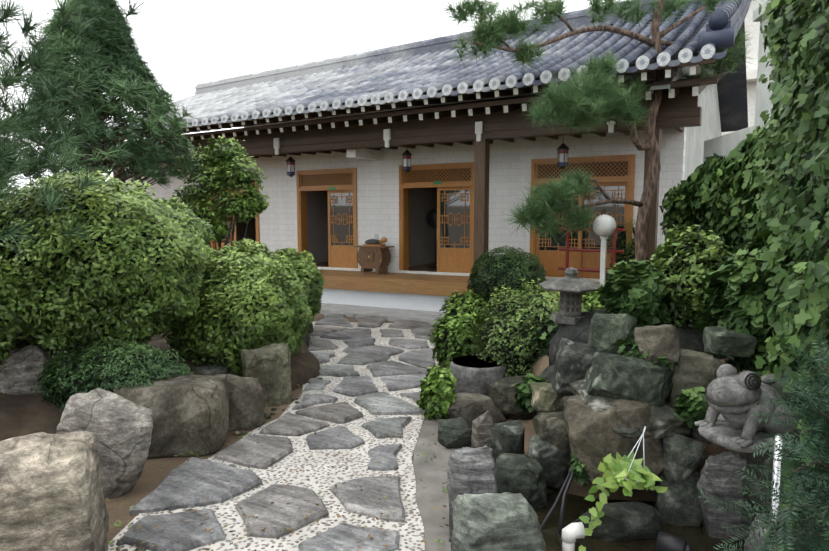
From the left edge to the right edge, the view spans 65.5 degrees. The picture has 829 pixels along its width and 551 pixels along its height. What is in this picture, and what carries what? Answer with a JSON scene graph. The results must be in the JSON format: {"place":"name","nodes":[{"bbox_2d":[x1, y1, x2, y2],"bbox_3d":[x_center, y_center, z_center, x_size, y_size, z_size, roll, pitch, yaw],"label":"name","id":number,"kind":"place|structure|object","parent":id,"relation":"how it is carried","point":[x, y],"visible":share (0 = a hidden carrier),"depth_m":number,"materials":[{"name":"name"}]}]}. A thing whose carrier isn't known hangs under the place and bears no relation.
{"place":"outdoors","nodes":[
{"label":"outdoors","id":0,"kind":"place"},
{"bbox_2d":[108,313,440,550],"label":"stone path","id":1,"kind":"structure","parent":0,"point":[360,348],"depth_m":4.99,"materials":[{"name":"grey stone"}]},
{"bbox_2d":[116,378,322,550],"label":"fallen leaves","id":2,"kind":"object","parent":1,"relation":"on","point":[121,542],"visible":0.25,"depth_m":5.83,"materials":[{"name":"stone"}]},
{"bbox_2d":[108,390,447,545],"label":"path edge weeds","id":3,"kind":"object","parent":1,"relation":"on","point":[120,522],"visible":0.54,"depth_m":4.68,"materials":[{"name":"green plant"}]},
{"bbox_2d":[106,337,466,550],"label":"pebbles","id":4,"kind":"object","parent":1,"relation":"on","point":[293,532],"visible":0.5,"depth_m":4.27,"materials":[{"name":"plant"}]},
{"bbox_2d":[0,0,621,191],"label":"sky","id":5,"kind":"structure","parent":0,"point":[188,43],"materials":[{"name":"white"}]},
{"bbox_2d":[105,314,818,545],"bbox_3d":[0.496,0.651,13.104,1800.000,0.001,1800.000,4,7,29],"label":"ground","id":6,"kind":"structure","parent":0,"point":[147,483],"depth_m":4.80,"materials":[{"name":"soil"}]},
{"bbox_2d":[0,0,205,258],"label":"pine","id":7,"kind":"object","parent":6,"relation":"on","point":[104,24],"depth_m":8.61,"materials":[{"name":"green plant"}]},
{"bbox_2d":[0,169,210,356],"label":"bush","id":8,"kind":"object","parent":6,"relation":"on","point":[157,313],"depth_m":5.78,"materials":[{"name":"green plant"}]},
{"bbox_2d":[0,248,36,364],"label":"shrub","id":9,"kind":"object","parent":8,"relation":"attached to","point":[11,335],"depth_m":5.42,"materials":[{"name":"green plant"}]},
{"bbox_2d":[0,321,313,550],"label":"border rocks","id":10,"kind":"object","parent":6,"relation":"on","point":[78,467],"visible":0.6,"depth_m":4.55,"materials":[{"name":"stone"}]},
{"bbox_2d":[0,334,319,440],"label":"planting bed soil","id":11,"kind":"structure","parent":6,"relation":"on","point":[24,414],"depth_m":5.52,"materials":[{"name":"brown soil"}]},
{"bbox_2d":[29,335,193,412],"bbox_3d":[-2.724,0.860,5.767,1.271,0.598,1.177,4,7,29],"label":"shrub","id":12,"kind":"object","parent":11,"relation":"on","point":[150,364],"depth_m":5.53,"materials":[{"name":"green plant"}]},
{"bbox_2d":[139,197,214,244],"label":"azalea","id":13,"kind":"object","parent":6,"relation":"on","point":[203,226],"depth_m":8.39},
{"bbox_2d":[172,136,269,255],"bbox_3d":[-3.397,-0.753,11.086,1.867,3.254,1.312,4,7,29],"label":"tree","id":14,"kind":"object","parent":6,"relation":"on","point":[231,171],"depth_m":10.84,"materials":[{"name":"green plant"}]},
{"bbox_2d":[161,238,312,374],"bbox_3d":[-2.107,0.430,7.596,1.827,1.736,1.863,4,7,29],"label":"bush","id":15,"kind":"object","parent":6,"relation":"on","point":[295,319],"depth_m":6.96,"materials":[{"name":"green plant"}]},
{"bbox_2d":[272,247,325,320],"bbox_3d":[-1.901,0.204,9.727,1.155,1.278,1.318,4,7,29],"label":"azalea","id":16,"kind":"object","parent":6,"relation":"on","point":[314,280],"depth_m":9.52,"materials":[{"name":"green plant"}]},
{"bbox_2d":[125,10,721,326],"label":"house walls","id":17,"kind":"structure","parent":6,"relation":"on","point":[682,155],"depth_m":13.09,"materials":[{"name":"white brick"}]},
{"bbox_2d":[38,0,751,140],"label":"tiled roof","id":18,"kind":"structure","parent":17,"relation":"on","point":[423,69],"depth_m":12.84,"materials":[{"name":"tile"}]},
{"bbox_2d":[207,154,634,278],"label":"wooden doors","id":19,"kind":"structure","parent":17,"relation":"attached to","point":[615,174],"depth_m":12.79,"materials":[{"name":"brown wood"}]},
{"bbox_2d":[426,209,436,269],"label":"interior furnishings","id":20,"kind":"object","parent":17,"relation":"on","point":[431,218],"visible":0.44,"depth_m":13.94,"materials":[{"name":"black metal"}]},
{"bbox_2d":[319,269,605,300],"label":"veranda floor","id":21,"kind":"structure","parent":17,"relation":"on","point":[425,284],"depth_m":12.41,"materials":[{"name":"brown wood"}]},
{"bbox_2d":[354,237,393,273],"bbox_3d":[-0.839,-0.435,13.370,0.744,0.740,0.408,4,7,29],"label":"chest with turtle","id":22,"kind":"object","parent":21,"relation":"on","point":[372,254],"visible":1,"depth_m":13.23,"materials":[{"name":"brown wood"}]},
{"bbox_2d":[79,58,727,281],"bbox_3d":[-2.083,-1.776,13.250,15.100,3.645,2.410,4,7,29],"label":"timber frame","id":23,"kind":"object","parent":21,"relation":"on","point":[483,124],"visible":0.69,"depth_m":11.20,"materials":[{"name":"brown wood"}]},
{"bbox_2d":[286,153,295,176],"bbox_3d":[-2.599,-2.412,13.535,0.230,0.686,0.199,4,7,29],"label":"hanging lantern","id":24,"kind":"object","parent":23,"relation":"hanging from","point":[290,161],"visible":0.98,"depth_m":13.49,"materials":[{"name":"black metal"}]},
{"bbox_2d":[402,150,411,171],"bbox_3d":[-0.142,-2.275,12.162,0.230,0.657,0.199,4,7,29],"label":"hanging lantern","id":25,"kind":"object","parent":23,"relation":"hanging from","point":[406,154],"visible":0.96,"depth_m":12.11,"materials":[{"name":"black metal"}]},
{"bbox_2d":[557,135,568,168],"bbox_3d":[2.467,-2.107,10.704,0.230,0.673,0.199,4,7,29],"label":"hanging lantern","id":26,"kind":"object","parent":23,"relation":"hanging from","point":[562,155],"visible":0.98,"depth_m":10.66,"materials":[{"name":"black metal"}]},
{"bbox_2d":[558,225,624,271],"bbox_3d":[3.015,-0.335,11.052,1.100,1.050,0.300,4,7,29],"label":"red railing","id":27,"kind":"object","parent":21,"relation":"on","point":[567,249],"visible":0.54,"depth_m":11.05,"materials":[{"name":"red"}]},
{"bbox_2d":[606,219,635,269],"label":"rockery plant","id":28,"kind":"object","parent":21,"relation":"on","point":[628,244],"depth_m":11.13,"materials":[{"name":"green plant"}]},
{"bbox_2d":[329,181,608,277],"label":"wall fittings","id":29,"kind":"object","parent":17,"relation":"attached to","point":[376,235],"depth_m":13.64,"materials":[{"name":"plastic"}]},
{"bbox_2d":[413,415,459,550],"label":"concrete path edge","id":30,"kind":"object","parent":6,"relation":"on","point":[431,474],"visible":0.46,"depth_m":4.79,"materials":[{"name":"grey concrete"}]},
{"bbox_2d":[416,365,456,419],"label":"small shrub","id":31,"kind":"object","parent":30,"relation":"on","point":[430,405],"depth_m":6.18,"materials":[{"name":"green plant"}]},
{"bbox_2d":[428,298,478,369],"bbox_3d":[0.515,0.772,8.098,0.679,0.975,0.684,4,7,29],"label":"shrub","id":32,"kind":"object","parent":6,"relation":"on","point":[445,362],"depth_m":7.91,"materials":[{"name":"green plant"}]},
{"bbox_2d":[439,289,488,329],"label":"shrub","id":33,"kind":"object","parent":6,"relation":"on","point":[467,302],"depth_m":10.57,"materials":[{"name":"green plant"}]},
{"bbox_2d":[450,355,507,395],"bbox_3d":[0.700,1.126,7.048,0.635,0.383,0.635,4,7,29],"label":"stone mortar","id":34,"kind":"object","parent":6,"relation":"on","point":[473,373],"visible":0.77,"depth_m":6.79,"materials":[{"name":"stone"}]},
{"bbox_2d":[467,245,546,309],"bbox_3d":[1.580,0.049,10.991,1.441,1.133,1.383,4,7,29],"label":"box ball","id":35,"kind":"object","parent":6,"relation":"on","point":[539,273],"depth_m":10.60,"materials":[{"name":"green plant"}]},
{"bbox_2d":[464,278,590,377],"bbox_3d":[1.290,0.753,7.374,1.566,1.443,1.506,4,7,29],"label":"cotoneaster bush","id":36,"kind":"object","parent":6,"relation":"on","point":[485,351],"depth_m":7.01,"materials":[{"name":"green plant"}]},
{"bbox_2d":[539,267,599,326],"bbox_3d":[1.399,0.685,5.827,0.601,1.526,0.527,4,7,29],"label":"stone lantern","id":37,"kind":"object","parent":6,"relation":"on","point":[571,286],"visible":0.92,"depth_m":5.69,"materials":[{"name":"grey stone"}]},
{"bbox_2d":[439,0,755,260],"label":"pine","id":38,"kind":"object","parent":6,"relation":"on","point":[595,97],"depth_m":8.59,"materials":[{"name":"green plant"}]},
{"bbox_2d":[593,214,615,286],"bbox_3d":[2.518,0.161,8.636,0.302,1.952,0.302,4,7,29],"label":"garden lamp post","id":39,"kind":"object","parent":6,"relation":"on","point":[604,228],"visible":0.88,"depth_m":8.49,"materials":[{"name":"white metal"}]},
{"bbox_2d":[438,309,828,550],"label":"rockery boulders","id":40,"kind":"object","parent":6,"relation":"on","point":[596,399],"visible":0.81,"depth_m":4.33,"materials":[{"name":"grey stone"}]},
{"bbox_2d":[512,373,546,414],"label":"small plant","id":41,"kind":"object","parent":40,"relation":"on","point":[524,393],"depth_m":5.34,"materials":[{"name":"green plant"}]},
{"bbox_2d":[529,318,559,356],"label":"small plant","id":42,"kind":"object","parent":40,"relation":"on","point":[536,342],"depth_m":6.01,"materials":[{"name":"green plant"}]},
{"bbox_2d":[569,454,593,486],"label":"small plant","id":43,"kind":"object","parent":40,"relation":"on","point":[581,476],"visible":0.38,"depth_m":4.29,"materials":[{"name":"green plant"}]},
{"bbox_2d":[581,282,604,310],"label":"shrub","id":44,"kind":"object","parent":40,"relation":"on","point":[593,302],"depth_m":7.45,"materials":[{"name":"green plant"}]},
{"bbox_2d":[596,259,670,326],"bbox_3d":[1.884,0.222,5.520,0.610,0.723,0.553,4,7,29],"label":"rockery plant","id":45,"kind":"object","parent":40,"relation":"on","point":[638,290],"visible":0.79,"depth_m":5.35,"materials":[{"name":"green plant"}]},
{"bbox_2d":[613,334,680,369],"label":"small plant","id":46,"kind":"object","parent":40,"relation":"on","point":[634,352],"depth_m":4.48,"materials":[{"name":"green plant"}]},
{"bbox_2d":[649,225,732,335],"bbox_3d":[2.425,0.060,5.609,0.833,1.010,0.828,4,7,29],"label":"rockery plant","id":47,"kind":"object","parent":40,"relation":"on","point":[687,302],"depth_m":5.44,"materials":[{"name":"green plant"}]},
{"bbox_2d":[674,387,719,428],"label":"crevice ivy","id":48,"kind":"object","parent":40,"relation":"on","point":[694,410],"depth_m":4.10,"materials":[{"name":"green plant"}]},
{"bbox_2d":[694,363,802,452],"bbox_3d":[1.945,0.756,3.787,0.486,0.454,0.535,-2,7,-16],"label":"frog statue","id":49,"kind":"object","parent":40,"relation":"on","point":[732,397],"visible":0.98,"depth_m":3.66,"materials":[{"name":"stone"}]},
{"bbox_2d":[696,226,823,373],"bbox_3d":[2.555,0.200,4.701,0.888,1.121,0.890,4,7,29],"label":"rockery plant","id":50,"kind":"object","parent":40,"relation":"on","point":[745,311],"depth_m":4.50,"materials":[{"name":"green plant"}]},
{"bbox_2d":[751,341,811,381],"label":"small plant","id":51,"kind":"object","parent":40,"relation":"on","point":[765,369],"depth_m":4.20,"materials":[{"name":"green plant"}]},
{"bbox_2d":[654,0,828,550],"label":"ivy on boundary wall","id":52,"kind":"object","parent":6,"relation":"on","point":[781,171],"visible":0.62,"depth_m":3.98,"materials":[{"name":"green plant"}]},
{"bbox_2d":[703,0,783,203],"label":"neighbouring building wall","id":53,"kind":"structure","parent":6,"relation":"on","point":[759,94],"depth_m":8.58,"materials":[{"name":"white paint"}]},
{"bbox_2d":[533,490,744,550],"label":"pond water","id":54,"kind":"structure","parent":0,"point":[697,538],"depth_m":4.05,"materials":[{"name":"black liquid"}]},
{"bbox_2d":[579,451,667,550],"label":"pothos leaves","id":55,"kind":"object","parent":54,"relation":"on","point":[614,470],"visible":0.96,"depth_m":3.73,"materials":[{"name":"green plant"}]},
{"bbox_2d":[540,426,784,550],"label":"pond fittings","id":56,"kind":"object","parent":54,"relation":"on","point":[571,533],"visible":0.48,"depth_m":3.76,"materials":[{"name":"white plastic"}]},
{"bbox_2d":[696,329,828,550],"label":"conifer shrub","id":57,"kind":"object","parent":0,"point":[814,420],"depth_m":2.19,"materials":[{"name":"green plant"}]}
]}

